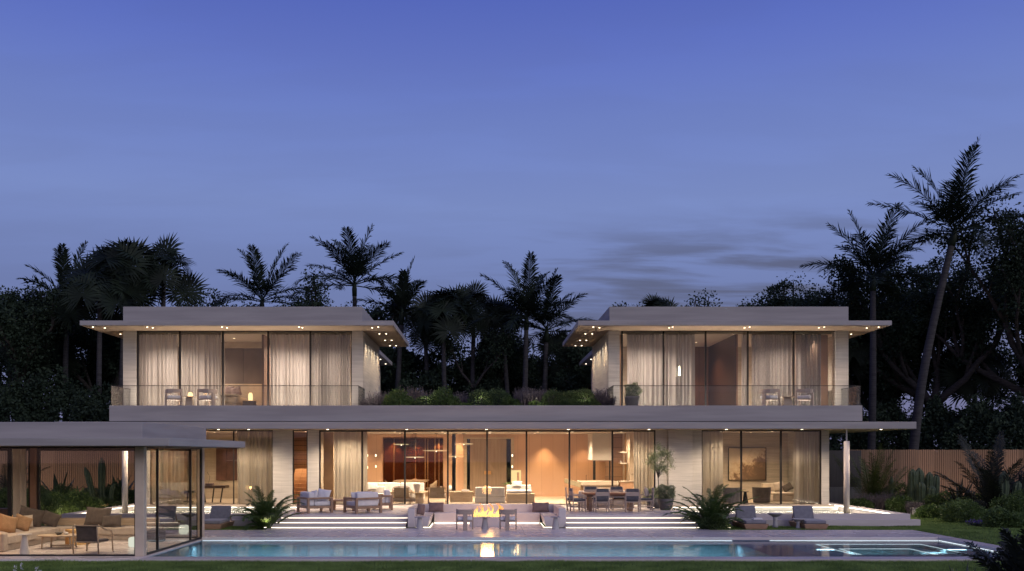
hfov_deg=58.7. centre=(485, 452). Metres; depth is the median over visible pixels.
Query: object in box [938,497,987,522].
shrub
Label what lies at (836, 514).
terrace
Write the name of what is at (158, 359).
curtain
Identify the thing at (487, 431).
window
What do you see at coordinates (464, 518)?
armchair
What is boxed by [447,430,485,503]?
window
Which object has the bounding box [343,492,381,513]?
armchair
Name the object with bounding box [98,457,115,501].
cactus
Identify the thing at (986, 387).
fan palm
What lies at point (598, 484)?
kitchen island
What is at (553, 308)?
feather palm
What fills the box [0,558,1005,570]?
lawn grass
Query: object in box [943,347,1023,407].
broadleaf tree
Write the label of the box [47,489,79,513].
shrub
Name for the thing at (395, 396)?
shrub
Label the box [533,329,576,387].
fan palm
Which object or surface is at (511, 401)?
shrub
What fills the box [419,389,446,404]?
lavender
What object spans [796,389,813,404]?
armchair
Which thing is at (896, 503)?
shrub
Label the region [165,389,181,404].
armchair
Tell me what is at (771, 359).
curtain
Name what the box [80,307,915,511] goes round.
house
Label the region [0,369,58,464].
evergreen tree
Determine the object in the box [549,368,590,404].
evergreen tree
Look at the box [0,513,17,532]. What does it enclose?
cushion
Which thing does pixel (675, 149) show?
sky
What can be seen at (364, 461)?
curtain
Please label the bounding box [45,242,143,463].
fan palm
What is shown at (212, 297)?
broadleaf tree
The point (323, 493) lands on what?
cushion
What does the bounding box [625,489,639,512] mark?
dining chair
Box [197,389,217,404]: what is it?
armchair
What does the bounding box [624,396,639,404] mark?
planter
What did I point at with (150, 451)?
window
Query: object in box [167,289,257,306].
broadleaf tree
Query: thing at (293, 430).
window
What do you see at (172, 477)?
curtain
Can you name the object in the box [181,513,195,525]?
side table
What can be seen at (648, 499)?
dining chair
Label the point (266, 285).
feather palm
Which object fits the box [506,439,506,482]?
slot window
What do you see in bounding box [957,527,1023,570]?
areca palm
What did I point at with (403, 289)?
feather palm
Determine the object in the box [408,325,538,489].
broadleaf tree
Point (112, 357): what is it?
broadleaf tree
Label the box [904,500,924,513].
lavender
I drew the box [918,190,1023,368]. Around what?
broadleaf tree
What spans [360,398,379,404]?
lavender
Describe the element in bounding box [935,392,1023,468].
broadleaf tree
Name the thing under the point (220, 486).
desk
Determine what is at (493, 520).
fire table
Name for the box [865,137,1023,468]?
feather palm
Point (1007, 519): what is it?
shrub
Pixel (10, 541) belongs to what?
sectional sofa
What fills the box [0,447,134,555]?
window
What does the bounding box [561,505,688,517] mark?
terrace
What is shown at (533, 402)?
shrub
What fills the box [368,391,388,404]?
lavender
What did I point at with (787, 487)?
cushion
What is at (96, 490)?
shrub
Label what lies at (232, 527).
step
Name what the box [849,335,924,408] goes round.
broadleaf tree
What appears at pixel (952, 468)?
slat fence
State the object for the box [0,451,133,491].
slat fence
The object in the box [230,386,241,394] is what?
cushion
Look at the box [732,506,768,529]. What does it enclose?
sun lounger
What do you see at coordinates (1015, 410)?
evergreen tree
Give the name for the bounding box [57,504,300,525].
terrace
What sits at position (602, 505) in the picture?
dining chairs
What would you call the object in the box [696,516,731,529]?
shrub
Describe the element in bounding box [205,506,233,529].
sun lounger
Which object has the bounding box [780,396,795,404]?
balcony table
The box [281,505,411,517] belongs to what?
terrace
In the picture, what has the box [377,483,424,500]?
sofa
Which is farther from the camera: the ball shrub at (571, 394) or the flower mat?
the ball shrub at (571, 394)
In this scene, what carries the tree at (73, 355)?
on the ground at (625, 564)
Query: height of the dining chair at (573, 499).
0.921 m
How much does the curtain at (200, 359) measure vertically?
3.425 m
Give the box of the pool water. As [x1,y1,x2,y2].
[152,541,997,556]
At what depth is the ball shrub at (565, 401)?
39.68 m
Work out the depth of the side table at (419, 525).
32.56 m
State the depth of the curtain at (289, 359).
41.74 m
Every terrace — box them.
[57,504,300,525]
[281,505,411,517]
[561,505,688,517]
[673,502,919,525]
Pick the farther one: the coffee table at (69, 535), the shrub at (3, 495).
the shrub at (3, 495)
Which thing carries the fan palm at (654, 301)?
on the ground at (625, 564)
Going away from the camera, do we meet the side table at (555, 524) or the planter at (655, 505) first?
the side table at (555, 524)
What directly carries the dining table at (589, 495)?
on the terrace at (645, 512)
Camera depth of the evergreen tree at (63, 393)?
54.44 m
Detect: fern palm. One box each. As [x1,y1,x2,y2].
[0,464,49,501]
[832,443,914,498]
[931,431,1023,503]
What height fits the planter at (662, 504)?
0.460 m
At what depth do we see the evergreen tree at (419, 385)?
60.01 m
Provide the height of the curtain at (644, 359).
3.425 m
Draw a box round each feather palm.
[15,240,102,421]
[212,243,310,306]
[289,223,407,307]
[352,256,440,388]
[463,250,576,391]
[502,267,596,393]
[799,202,950,471]
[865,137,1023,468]
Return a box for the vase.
[413,482,420,492]
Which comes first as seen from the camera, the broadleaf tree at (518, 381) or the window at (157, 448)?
the window at (157, 448)
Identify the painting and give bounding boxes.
[728,447,765,480]
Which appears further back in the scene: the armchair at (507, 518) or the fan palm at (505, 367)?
the fan palm at (505, 367)
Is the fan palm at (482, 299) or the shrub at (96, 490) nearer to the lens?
the shrub at (96, 490)
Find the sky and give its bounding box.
[0,0,1023,451]
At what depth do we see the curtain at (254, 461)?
41.01 m
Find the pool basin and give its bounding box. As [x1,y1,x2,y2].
[149,540,993,556]
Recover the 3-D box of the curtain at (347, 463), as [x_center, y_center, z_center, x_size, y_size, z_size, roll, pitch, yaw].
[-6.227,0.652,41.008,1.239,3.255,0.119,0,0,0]
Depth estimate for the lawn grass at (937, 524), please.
32.02 m
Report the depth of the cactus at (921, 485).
43.35 m
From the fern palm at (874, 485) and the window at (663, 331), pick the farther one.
the fern palm at (874, 485)
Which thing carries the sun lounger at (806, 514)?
on the ground at (625, 564)
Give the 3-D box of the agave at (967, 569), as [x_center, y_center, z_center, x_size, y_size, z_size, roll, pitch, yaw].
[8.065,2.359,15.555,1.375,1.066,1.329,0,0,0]
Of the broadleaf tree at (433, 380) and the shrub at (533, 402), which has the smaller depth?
the shrub at (533, 402)
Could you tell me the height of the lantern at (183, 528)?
0.313 m
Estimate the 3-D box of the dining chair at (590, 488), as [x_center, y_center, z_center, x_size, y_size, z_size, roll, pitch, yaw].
[4.301,1.839,37.124,0.546,0.921,0.568,0,0,2]
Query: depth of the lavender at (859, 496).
43.49 m
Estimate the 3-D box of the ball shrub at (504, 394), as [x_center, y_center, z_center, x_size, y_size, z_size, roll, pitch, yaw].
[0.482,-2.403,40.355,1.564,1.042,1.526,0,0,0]
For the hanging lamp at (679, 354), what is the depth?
41.20 m
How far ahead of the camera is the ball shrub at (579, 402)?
39.60 m
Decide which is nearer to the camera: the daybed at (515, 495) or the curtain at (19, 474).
the curtain at (19, 474)
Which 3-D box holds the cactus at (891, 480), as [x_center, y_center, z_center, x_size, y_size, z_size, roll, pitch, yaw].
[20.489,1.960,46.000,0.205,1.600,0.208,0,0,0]
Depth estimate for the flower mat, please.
34.19 m
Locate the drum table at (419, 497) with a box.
[414,492,425,502]
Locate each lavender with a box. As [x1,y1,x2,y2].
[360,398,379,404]
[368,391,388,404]
[400,385,423,404]
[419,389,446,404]
[452,391,472,404]
[512,386,533,404]
[525,387,544,401]
[535,389,553,404]
[591,388,609,402]
[599,395,616,404]
[853,492,877,506]
[864,494,889,509]
[876,491,904,498]
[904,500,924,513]
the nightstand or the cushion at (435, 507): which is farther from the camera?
the nightstand
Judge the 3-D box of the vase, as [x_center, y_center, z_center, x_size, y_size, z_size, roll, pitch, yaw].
[-3.142,1.583,41.600,0.360,0.460,0.360,0,0,0]
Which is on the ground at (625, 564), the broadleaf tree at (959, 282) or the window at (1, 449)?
the broadleaf tree at (959, 282)
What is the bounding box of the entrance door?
[470,439,505,495]
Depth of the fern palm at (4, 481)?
44.60 m
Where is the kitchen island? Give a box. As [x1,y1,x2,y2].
[564,478,618,490]
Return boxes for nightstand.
[243,401,255,404]
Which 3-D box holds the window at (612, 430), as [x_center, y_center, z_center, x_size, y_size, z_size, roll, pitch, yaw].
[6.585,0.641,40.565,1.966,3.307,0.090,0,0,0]
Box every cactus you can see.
[84,467,94,496]
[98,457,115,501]
[889,476,893,494]
[908,468,939,504]
[998,471,1021,509]
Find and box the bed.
[221,394,246,404]
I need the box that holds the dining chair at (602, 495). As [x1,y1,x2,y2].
[593,489,609,512]
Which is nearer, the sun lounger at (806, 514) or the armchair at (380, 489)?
the sun lounger at (806, 514)
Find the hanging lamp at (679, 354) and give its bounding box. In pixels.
[678,330,679,375]
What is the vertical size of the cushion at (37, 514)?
0.756 m
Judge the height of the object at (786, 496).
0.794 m
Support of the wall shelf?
attached to the house
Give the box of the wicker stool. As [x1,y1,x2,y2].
[65,528,89,544]
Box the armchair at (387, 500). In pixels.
[378,489,392,509]
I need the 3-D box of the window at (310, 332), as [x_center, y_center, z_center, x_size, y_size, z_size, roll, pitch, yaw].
[-7.044,-3.792,41.495,1.979,3.540,0.090,0,0,0]
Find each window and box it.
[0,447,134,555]
[0,448,8,515]
[9,448,29,516]
[37,448,197,537]
[137,331,178,404]
[147,447,158,554]
[150,451,150,503]
[159,447,191,550]
[179,331,221,404]
[192,448,201,540]
[222,331,266,404]
[233,430,272,503]
[267,331,308,404]
[293,430,307,502]
[309,331,351,404]
[319,430,360,488]
[361,430,403,491]
[404,430,446,503]
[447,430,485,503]
[455,458,455,490]
[486,430,525,503]
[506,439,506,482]
[526,430,568,503]
[568,430,611,503]
[611,430,654,487]
[621,331,662,404]
[662,331,704,404]
[702,430,740,498]
[705,331,746,404]
[740,430,779,501]
[747,331,792,404]
[780,430,820,503]
[792,331,834,404]
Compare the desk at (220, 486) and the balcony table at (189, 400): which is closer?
the balcony table at (189, 400)
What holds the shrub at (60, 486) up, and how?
on the ground at (625, 564)
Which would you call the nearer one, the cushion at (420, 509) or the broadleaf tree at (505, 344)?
the cushion at (420, 509)
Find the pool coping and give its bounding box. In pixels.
[139,557,1001,560]
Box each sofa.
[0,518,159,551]
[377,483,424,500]
[475,487,504,502]
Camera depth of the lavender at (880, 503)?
42.94 m
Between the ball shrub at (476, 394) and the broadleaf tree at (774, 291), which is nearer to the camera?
the ball shrub at (476, 394)
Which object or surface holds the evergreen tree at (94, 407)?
on the ground at (625, 564)
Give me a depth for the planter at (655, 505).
37.66 m
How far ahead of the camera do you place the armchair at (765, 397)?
40.14 m
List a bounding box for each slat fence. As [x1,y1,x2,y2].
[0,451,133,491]
[850,449,1023,497]
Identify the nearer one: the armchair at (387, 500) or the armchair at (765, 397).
the armchair at (387, 500)
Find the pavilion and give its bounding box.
[0,422,244,560]
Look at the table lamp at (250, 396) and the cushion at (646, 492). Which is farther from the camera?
the table lamp at (250, 396)
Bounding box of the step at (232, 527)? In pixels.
[58,525,257,529]
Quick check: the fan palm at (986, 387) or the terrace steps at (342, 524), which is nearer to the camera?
the terrace steps at (342, 524)
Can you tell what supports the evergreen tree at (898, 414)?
on the ground at (625, 564)
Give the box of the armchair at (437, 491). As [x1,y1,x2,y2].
[428,486,446,503]
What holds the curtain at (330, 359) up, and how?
hanging from the house
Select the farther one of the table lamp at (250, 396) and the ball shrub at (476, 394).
the table lamp at (250, 396)
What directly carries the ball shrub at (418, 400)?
on the house
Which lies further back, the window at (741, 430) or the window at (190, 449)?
the window at (741, 430)
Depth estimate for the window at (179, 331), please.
41.45 m
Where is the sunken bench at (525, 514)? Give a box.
[408,504,565,527]
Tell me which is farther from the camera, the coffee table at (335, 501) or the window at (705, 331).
the window at (705, 331)
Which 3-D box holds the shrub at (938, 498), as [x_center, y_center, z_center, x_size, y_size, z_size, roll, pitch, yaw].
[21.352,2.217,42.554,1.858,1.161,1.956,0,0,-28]
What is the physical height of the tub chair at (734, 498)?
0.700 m
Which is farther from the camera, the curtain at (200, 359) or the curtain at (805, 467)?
the curtain at (200, 359)
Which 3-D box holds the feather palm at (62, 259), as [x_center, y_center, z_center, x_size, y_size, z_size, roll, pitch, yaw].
[-25.905,-5.218,57.010,6.727,16.166,5.412,0,0,0]
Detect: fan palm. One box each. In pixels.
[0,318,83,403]
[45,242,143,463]
[76,236,166,386]
[129,232,208,306]
[403,301,442,391]
[408,283,476,395]
[449,279,510,489]
[478,297,523,467]
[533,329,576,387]
[639,293,678,306]
[928,340,1018,409]
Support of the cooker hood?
hanging from the house
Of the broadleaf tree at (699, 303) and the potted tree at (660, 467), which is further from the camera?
the broadleaf tree at (699, 303)
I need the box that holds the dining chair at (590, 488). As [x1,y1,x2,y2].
[584,486,598,509]
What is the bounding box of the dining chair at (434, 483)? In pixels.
[426,480,436,495]
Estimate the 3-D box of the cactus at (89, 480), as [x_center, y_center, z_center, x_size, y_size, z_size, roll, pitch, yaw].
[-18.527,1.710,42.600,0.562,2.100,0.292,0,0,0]
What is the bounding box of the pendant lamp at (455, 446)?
[451,433,462,457]
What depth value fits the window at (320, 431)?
40.52 m
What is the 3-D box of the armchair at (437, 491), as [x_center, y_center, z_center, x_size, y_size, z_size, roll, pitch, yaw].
[-2.195,1.898,41.390,0.874,0.792,0.734,0,0,0]
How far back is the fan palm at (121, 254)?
54.70 m
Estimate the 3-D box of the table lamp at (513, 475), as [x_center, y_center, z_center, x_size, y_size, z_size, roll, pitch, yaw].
[1.452,1.175,43.700,0.460,0.690,0.300,0,0,0]
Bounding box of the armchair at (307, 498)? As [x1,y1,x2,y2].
[297,491,332,513]
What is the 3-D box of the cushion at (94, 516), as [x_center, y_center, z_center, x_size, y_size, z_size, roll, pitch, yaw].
[-12.620,2.070,29.620,0.875,0.650,0.303,0,0,0]
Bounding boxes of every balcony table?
[181,396,196,404]
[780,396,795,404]
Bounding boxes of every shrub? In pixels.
[0,487,28,507]
[26,483,51,499]
[40,493,63,514]
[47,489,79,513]
[48,482,81,501]
[64,487,107,510]
[81,487,107,499]
[100,496,121,506]
[105,478,133,503]
[381,388,418,404]
[412,395,438,404]
[428,385,461,404]
[467,388,494,404]
[481,387,512,404]
[500,395,523,404]
[528,400,547,404]
[540,388,564,404]
[557,398,574,404]
[559,390,580,403]
[570,399,587,404]
[572,388,594,404]
[585,398,600,404]
[624,381,642,396]
[643,487,659,497]
[654,484,675,499]
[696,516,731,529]
[850,498,874,508]
[880,480,907,496]
[885,495,916,512]
[913,503,942,518]
[922,491,957,504]
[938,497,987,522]
[955,491,985,513]
[963,499,1002,516]
[980,505,1023,528]
[981,529,1023,570]
[988,488,1023,517]
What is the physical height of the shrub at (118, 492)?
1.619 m
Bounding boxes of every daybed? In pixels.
[506,485,534,502]
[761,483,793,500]
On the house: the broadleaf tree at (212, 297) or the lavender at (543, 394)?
the lavender at (543, 394)
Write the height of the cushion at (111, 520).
0.407 m
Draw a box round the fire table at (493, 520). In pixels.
[470,503,504,526]
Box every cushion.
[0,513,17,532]
[16,513,32,530]
[19,505,44,526]
[25,515,33,527]
[42,510,61,526]
[84,507,111,525]
[102,515,121,526]
[225,386,232,393]
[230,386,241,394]
[311,490,317,501]
[316,488,330,501]
[367,482,377,490]
[417,503,424,514]
[429,502,443,511]
[512,481,521,487]
[532,502,548,511]
[644,487,648,497]
[773,481,782,491]
[782,482,793,491]
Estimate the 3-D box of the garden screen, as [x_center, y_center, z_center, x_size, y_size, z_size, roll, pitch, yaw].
[18.400,1.325,47.540,2.400,2.910,0.120,0,0,0]
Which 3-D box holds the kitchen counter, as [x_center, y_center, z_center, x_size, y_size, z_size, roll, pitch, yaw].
[6.990,1.651,43.950,1.220,1.286,0.800,0,0,0]
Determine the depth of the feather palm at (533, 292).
58.45 m
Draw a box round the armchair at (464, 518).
[456,509,473,530]
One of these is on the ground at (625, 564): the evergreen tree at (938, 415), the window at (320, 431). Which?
the evergreen tree at (938, 415)
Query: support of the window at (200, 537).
in the pavilion
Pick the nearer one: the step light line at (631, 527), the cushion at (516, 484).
the step light line at (631, 527)
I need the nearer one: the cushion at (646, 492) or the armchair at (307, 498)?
the armchair at (307, 498)
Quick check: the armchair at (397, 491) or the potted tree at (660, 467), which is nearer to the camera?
the potted tree at (660, 467)
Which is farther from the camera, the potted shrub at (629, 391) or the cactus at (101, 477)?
the cactus at (101, 477)
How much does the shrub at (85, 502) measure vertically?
1.285 m
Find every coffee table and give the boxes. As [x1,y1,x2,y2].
[37,533,76,548]
[329,499,354,510]
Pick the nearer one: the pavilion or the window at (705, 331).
the pavilion
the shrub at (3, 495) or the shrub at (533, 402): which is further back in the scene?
the shrub at (3, 495)
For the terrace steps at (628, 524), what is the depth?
33.34 m
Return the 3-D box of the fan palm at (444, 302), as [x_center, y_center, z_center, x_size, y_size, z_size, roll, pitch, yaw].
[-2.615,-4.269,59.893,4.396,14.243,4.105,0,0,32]
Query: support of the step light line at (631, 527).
attached to the terrace steps at (628, 524)
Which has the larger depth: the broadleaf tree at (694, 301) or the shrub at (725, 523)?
the broadleaf tree at (694, 301)
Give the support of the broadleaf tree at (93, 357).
on the ground at (625, 564)
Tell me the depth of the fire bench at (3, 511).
31.70 m
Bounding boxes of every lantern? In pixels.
[128,536,133,546]
[179,524,188,533]
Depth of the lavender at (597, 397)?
40.19 m
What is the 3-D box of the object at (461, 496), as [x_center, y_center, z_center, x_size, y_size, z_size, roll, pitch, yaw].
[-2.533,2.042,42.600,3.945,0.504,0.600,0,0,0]
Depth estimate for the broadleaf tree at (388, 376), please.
61.75 m
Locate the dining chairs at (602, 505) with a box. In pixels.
[577,491,633,507]
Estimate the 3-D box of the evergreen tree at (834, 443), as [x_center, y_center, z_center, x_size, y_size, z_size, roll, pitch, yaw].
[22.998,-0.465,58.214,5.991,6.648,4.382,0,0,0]
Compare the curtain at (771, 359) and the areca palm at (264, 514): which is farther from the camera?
the curtain at (771, 359)
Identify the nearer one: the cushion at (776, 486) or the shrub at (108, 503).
the shrub at (108, 503)
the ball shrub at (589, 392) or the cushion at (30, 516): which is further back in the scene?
the ball shrub at (589, 392)
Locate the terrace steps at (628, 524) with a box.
[566,518,697,526]
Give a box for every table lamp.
[248,393,252,400]
[511,470,520,481]
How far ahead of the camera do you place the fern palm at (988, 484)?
38.36 m
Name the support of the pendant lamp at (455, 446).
hanging from the house
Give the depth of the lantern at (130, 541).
27.16 m
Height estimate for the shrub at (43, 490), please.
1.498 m
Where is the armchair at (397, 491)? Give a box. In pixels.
[392,486,411,503]
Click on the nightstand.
(249, 402)
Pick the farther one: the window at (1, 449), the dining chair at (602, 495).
the dining chair at (602, 495)
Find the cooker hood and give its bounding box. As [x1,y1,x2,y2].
[588,433,610,479]
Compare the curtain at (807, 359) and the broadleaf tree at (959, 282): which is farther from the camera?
the broadleaf tree at (959, 282)
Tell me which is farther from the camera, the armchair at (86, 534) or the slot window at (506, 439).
the slot window at (506, 439)
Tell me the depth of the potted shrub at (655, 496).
37.88 m
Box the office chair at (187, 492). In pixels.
[184,485,195,502]
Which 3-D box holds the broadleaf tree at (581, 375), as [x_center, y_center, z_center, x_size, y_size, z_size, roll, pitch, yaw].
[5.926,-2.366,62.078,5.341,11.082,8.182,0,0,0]
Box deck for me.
[165,522,1000,550]
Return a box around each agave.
[40,471,86,489]
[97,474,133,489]
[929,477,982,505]
[948,563,989,570]
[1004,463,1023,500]
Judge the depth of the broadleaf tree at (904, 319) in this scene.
58.18 m
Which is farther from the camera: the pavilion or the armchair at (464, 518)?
the armchair at (464, 518)
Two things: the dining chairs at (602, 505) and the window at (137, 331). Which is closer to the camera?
the dining chairs at (602, 505)
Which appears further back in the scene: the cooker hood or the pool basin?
the cooker hood
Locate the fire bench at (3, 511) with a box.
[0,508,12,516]
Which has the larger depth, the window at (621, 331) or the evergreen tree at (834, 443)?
the evergreen tree at (834, 443)
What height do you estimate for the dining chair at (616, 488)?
0.921 m
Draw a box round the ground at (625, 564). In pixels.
[0,456,1023,570]
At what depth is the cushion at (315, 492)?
34.83 m
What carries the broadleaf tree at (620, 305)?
on the ground at (625, 564)
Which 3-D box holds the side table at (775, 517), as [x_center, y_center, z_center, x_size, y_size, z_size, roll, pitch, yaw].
[10.620,2.480,33.400,0.540,0.540,0.540,0,0,0]
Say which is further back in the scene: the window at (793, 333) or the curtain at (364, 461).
the window at (793, 333)
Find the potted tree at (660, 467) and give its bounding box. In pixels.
[642,441,675,485]
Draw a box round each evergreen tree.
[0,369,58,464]
[11,364,92,482]
[57,381,116,487]
[392,371,431,404]
[461,372,510,458]
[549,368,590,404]
[829,402,897,460]
[841,398,939,469]
[901,392,978,491]
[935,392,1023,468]
[975,391,1023,469]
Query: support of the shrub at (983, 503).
on the ground at (625, 564)
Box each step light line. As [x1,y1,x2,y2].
[271,522,406,527]
[566,522,699,527]
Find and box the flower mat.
[965,519,995,526]
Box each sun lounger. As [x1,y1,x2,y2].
[147,506,179,529]
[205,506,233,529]
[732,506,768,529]
[789,506,828,529]
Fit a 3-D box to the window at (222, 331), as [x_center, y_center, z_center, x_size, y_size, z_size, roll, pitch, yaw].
[-10.990,-3.792,41.495,2.069,3.540,0.090,0,0,0]
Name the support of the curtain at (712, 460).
hanging from the house
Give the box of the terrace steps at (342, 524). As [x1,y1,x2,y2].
[270,518,407,526]
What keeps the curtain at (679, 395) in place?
hanging from the house
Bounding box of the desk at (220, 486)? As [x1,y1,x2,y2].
[205,485,228,501]
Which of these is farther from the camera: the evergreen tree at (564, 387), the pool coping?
the evergreen tree at (564, 387)
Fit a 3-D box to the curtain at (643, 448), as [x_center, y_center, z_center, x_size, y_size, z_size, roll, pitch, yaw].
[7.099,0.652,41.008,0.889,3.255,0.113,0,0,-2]
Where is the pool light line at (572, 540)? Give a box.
[203,540,991,550]
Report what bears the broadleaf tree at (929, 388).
on the ground at (625, 564)
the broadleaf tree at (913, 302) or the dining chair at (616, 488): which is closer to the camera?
the dining chair at (616, 488)
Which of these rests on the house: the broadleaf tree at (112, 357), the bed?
the bed
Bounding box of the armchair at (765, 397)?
[759,389,779,404]
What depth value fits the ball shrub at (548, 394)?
40.07 m
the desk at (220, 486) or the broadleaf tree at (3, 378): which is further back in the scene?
the broadleaf tree at (3, 378)
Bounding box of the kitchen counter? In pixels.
[618,474,633,490]
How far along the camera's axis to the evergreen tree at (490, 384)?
61.29 m
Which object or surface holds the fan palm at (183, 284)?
on the ground at (625, 564)
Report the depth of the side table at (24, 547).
25.27 m
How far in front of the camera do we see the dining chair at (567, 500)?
36.25 m
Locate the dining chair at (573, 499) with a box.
[569,488,585,511]
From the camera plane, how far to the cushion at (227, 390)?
44.42 m
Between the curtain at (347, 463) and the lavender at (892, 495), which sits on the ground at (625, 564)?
the lavender at (892, 495)
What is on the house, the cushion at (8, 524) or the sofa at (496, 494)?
the sofa at (496, 494)
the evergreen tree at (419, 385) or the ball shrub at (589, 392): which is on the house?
the ball shrub at (589, 392)
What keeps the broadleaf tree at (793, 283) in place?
on the ground at (625, 564)
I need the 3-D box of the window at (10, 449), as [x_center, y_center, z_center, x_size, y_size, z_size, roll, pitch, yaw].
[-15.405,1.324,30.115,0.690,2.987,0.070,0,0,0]
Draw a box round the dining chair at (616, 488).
[610,486,624,509]
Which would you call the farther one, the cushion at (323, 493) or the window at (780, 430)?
the window at (780, 430)
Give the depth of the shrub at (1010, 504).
36.82 m
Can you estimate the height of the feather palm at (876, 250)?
17.898 m
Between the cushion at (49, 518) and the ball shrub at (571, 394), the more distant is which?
the ball shrub at (571, 394)
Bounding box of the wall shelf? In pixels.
[618,433,626,480]
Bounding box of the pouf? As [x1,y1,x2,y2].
[147,530,165,541]
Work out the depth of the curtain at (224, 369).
41.79 m
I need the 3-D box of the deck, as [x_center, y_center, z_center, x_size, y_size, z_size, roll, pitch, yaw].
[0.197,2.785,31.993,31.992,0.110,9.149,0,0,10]
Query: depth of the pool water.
26.84 m
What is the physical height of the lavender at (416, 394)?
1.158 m
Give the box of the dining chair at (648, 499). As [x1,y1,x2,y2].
[640,487,654,510]
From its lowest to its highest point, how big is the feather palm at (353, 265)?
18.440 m
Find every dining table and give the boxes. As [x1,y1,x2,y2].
[393,480,428,482]
[581,492,632,510]
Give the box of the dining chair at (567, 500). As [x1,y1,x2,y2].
[565,487,579,510]
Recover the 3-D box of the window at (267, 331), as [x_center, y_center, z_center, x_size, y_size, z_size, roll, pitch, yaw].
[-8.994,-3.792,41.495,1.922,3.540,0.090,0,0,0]
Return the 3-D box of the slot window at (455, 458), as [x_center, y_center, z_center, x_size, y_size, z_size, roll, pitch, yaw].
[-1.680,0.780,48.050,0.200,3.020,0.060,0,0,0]
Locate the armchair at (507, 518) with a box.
[499,509,516,530]
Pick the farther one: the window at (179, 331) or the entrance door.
the entrance door
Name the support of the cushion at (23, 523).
on the sectional sofa at (10, 541)
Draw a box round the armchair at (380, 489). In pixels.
[372,486,384,498]
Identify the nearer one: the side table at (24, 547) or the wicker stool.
the side table at (24, 547)
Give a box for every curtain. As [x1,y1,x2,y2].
[12,449,26,516]
[139,334,177,404]
[161,451,183,503]
[181,334,220,404]
[224,335,224,404]
[237,431,271,503]
[270,334,308,404]
[312,334,349,404]
[334,432,360,503]
[363,432,366,491]
[627,334,661,404]
[634,432,652,503]
[665,334,694,404]
[703,432,722,502]
[741,334,746,404]
[751,334,791,404]
[794,431,817,503]
[795,334,820,404]
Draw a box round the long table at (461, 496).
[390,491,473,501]
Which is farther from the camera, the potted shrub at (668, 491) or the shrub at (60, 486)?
the shrub at (60, 486)
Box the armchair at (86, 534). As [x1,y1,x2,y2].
[72,524,113,553]
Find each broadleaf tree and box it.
[0,276,78,421]
[0,332,91,493]
[6,300,151,402]
[52,330,112,397]
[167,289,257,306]
[200,288,284,306]
[269,293,330,306]
[277,267,415,370]
[380,343,416,395]
[402,351,486,402]
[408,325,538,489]
[469,346,542,482]
[510,354,556,397]
[533,336,591,398]
[591,301,643,347]
[645,293,717,306]
[680,288,722,306]
[736,271,827,306]
[741,278,860,348]
[809,266,933,473]
[819,252,1023,402]
[849,287,966,411]
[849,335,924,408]
[852,372,946,436]
[915,252,1023,472]
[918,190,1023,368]
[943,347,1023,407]
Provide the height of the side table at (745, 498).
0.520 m
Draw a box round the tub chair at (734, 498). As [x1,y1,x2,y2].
[723,487,739,502]
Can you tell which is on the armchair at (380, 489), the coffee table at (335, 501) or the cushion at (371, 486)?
the cushion at (371, 486)
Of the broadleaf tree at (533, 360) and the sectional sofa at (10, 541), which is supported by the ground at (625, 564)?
the broadleaf tree at (533, 360)
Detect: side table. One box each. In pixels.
[16,533,31,553]
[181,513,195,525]
[415,516,423,528]
[480,517,489,528]
[551,516,559,528]
[742,491,748,502]
[768,513,782,527]
[791,518,803,528]
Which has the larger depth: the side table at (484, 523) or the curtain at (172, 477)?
the curtain at (172, 477)
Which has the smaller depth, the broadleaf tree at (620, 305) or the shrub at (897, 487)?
the shrub at (897, 487)
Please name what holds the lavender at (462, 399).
on the house
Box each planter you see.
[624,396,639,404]
[646,497,658,507]
[657,498,673,509]
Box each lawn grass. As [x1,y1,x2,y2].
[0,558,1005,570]
[717,525,945,530]
[896,518,1023,545]
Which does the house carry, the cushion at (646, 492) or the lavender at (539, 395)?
the lavender at (539, 395)
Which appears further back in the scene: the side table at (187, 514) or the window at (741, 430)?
the window at (741, 430)
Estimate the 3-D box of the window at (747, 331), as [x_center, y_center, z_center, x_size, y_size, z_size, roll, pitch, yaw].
[12.950,-3.792,41.495,2.092,3.540,0.090,0,0,0]
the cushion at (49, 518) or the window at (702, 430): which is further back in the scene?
the window at (702, 430)
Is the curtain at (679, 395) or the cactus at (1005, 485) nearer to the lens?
the cactus at (1005, 485)
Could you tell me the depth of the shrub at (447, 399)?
39.97 m
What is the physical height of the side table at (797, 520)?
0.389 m
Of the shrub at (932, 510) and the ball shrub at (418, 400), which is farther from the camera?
the ball shrub at (418, 400)
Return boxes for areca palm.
[228,486,304,529]
[663,484,756,526]
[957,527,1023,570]
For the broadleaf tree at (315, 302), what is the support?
on the ground at (625, 564)
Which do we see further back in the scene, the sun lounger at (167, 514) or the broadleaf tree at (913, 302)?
the broadleaf tree at (913, 302)
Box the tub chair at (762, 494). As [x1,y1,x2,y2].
[752,487,770,502]
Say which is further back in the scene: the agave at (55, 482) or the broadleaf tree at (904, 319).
the broadleaf tree at (904, 319)
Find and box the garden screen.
[829,450,861,503]
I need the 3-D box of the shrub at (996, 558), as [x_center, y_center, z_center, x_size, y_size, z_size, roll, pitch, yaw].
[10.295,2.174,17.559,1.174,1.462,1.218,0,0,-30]
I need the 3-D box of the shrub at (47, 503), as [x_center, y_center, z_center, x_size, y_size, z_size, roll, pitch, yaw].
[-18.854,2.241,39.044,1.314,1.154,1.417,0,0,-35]
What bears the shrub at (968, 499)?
on the ground at (625, 564)

